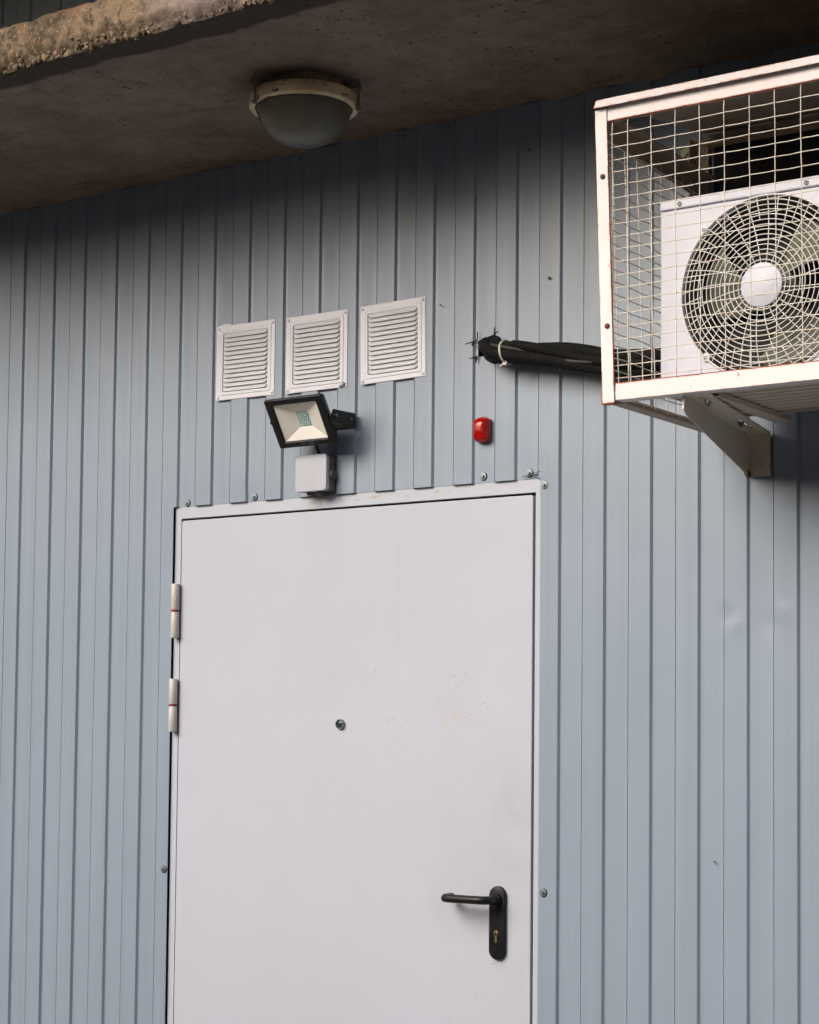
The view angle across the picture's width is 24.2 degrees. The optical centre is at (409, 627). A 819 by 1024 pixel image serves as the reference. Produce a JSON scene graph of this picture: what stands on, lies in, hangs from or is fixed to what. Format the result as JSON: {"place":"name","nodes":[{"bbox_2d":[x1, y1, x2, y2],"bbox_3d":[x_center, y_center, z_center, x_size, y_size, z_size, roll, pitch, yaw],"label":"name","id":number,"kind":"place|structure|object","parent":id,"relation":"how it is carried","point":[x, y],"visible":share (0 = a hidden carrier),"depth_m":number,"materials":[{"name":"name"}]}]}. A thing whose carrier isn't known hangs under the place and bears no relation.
{"place":"outdoors","nodes":[
{"label":"outdoors","id":0,"kind":"place"},
{"label":"ground","id":1,"kind":"structure","parent":0,"visible":0},
{"bbox_2d":[0,0,818,1023],"bbox_3d":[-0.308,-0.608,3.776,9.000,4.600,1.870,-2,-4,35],"label":"metal wall","id":2,"kind":"structure","parent":1,"relation":"on","point":[678,848],"depth_m":4.47,"materials":[{"name":"blue metal"}]},
{"bbox_2d":[216,319,275,400],"bbox_3d":[-0.417,-0.681,4.851,0.192,0.197,0.009,-1,-4,35],"label":"vent grille","id":3,"kind":"object","parent":2,"relation":"attached to","point":[245,360],"visible":1,"depth_m":4.85,"materials":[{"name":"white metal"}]},
{"bbox_2d":[264,393,355,453],"bbox_3d":[-0.244,-0.487,4.633,0.201,0.138,0.137,-2,-4,35],"label":"floodlight","id":4,"kind":"object","parent":2,"relation":"attached to","point":[303,420],"visible":1,"depth_m":4.62,"materials":[{"name":"black plastic"}]},
{"bbox_2d":[295,454,336,496],"bbox_3d":[-0.228,-0.371,4.677,0.103,0.102,0.038,-2,-4,35],"label":"junction box","id":5,"kind":"object","parent":2,"relation":"attached to","point":[317,473],"visible":1,"depth_m":4.66,"materials":[{"name":"white plastic"}]},
{"bbox_2d":[285,309,347,393],"bbox_3d":[-0.231,-0.681,4.719,0.192,0.193,0.012,-2,-4,35],"label":"vent grille","id":6,"kind":"object","parent":2,"relation":"attached to","point":[316,352],"visible":1,"depth_m":4.72,"materials":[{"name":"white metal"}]},
{"bbox_2d":[165,478,539,1023],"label":"steel door","id":7,"kind":"structure","parent":2,"relation":"attached to","point":[353,807],"depth_m":4.59,"materials":[{"name":"grey paint"}]},
{"bbox_2d":[174,495,535,1023],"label":"door leaf","id":8,"kind":"structure","parent":7,"relation":"in","point":[316,859],"depth_m":4.59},
{"bbox_2d":[360,296,425,384],"bbox_3d":[-0.040,-0.689,4.588,0.192,0.192,0.009,-3,-5,35],"label":"vent grille","id":9,"kind":"object","parent":2,"relation":"attached to","point":[392,340],"visible":1,"depth_m":4.58,"materials":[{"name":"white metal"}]},
{"bbox_2d":[0,0,818,215],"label":"concrete canopy","id":10,"kind":"object","parent":2,"relation":"attached to","point":[98,97],"visible":0.95,"depth_m":4.17,"materials":[{"name":"concrete"}]},
{"bbox_2d":[249,71,361,148],"bbox_3d":[-0.238,-1.157,4.298,0.251,0.139,0.251,-2,-4,35],"label":"ceiling lamp","id":11,"kind":"object","parent":10,"relation":"attached to","point":[302,109],"visible":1,"depth_m":4.22,"materials":[{"name":"beige paint"}]},
{"bbox_2d":[473,417,490,443],"bbox_3d":[0.164,-0.458,4.416,0.041,0.062,0.025,-2,-4,35],"label":"alarm beacon","id":12,"kind":"object","parent":2,"relation":"attached to","point":[482,430],"visible":1,"depth_m":4.41,"materials":[{"name":"red plastic"}]},
{"bbox_2d":[479,336,660,377],"bbox_3d":[0.417,-0.615,4.178,0.142,0.157,0.766,3,-4,-42],"label":"pipe bundle","id":13,"kind":"object","parent":2,"relation":"attached to","point":[579,357],"visible":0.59,"depth_m":4.22,"materials":[{"name":"black plastic"}]},
{"bbox_2d":[681,147,688,160],"bbox_3d":[0.600,-1.017,4.151,0.021,0.058,0.004,-2,-4,35],"label":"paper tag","id":14,"kind":"object","parent":2,"relation":"attached to","point":[685,153],"visible":0.46,"depth_m":4.15,"materials":[{"name":"green paper"}]},
{"bbox_2d":[594,55,818,432],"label":"cage","id":15,"kind":"object","parent":2,"relation":"attached to","point":[764,94],"visible":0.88,"depth_m":3.69,"materials":[{"name":"beige paint"}]},
{"bbox_2d":[682,394,770,476],"bbox_3d":[0.636,-0.381,3.818,0.055,0.102,0.468,-1,-4,26],"label":"wall bracket","id":16,"kind":"object","parent":2,"relation":"attached to","point":[745,450],"depth_m":3.90,"materials":[{"name":"grey metal"}]},
{"bbox_2d":[660,175,818,422],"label":"air conditioner","id":17,"kind":"object","parent":2,"relation":"attached to","point":[773,404],"visible":0.85,"depth_m":3.68,"materials":[{"name":"white metal"}]}
]}

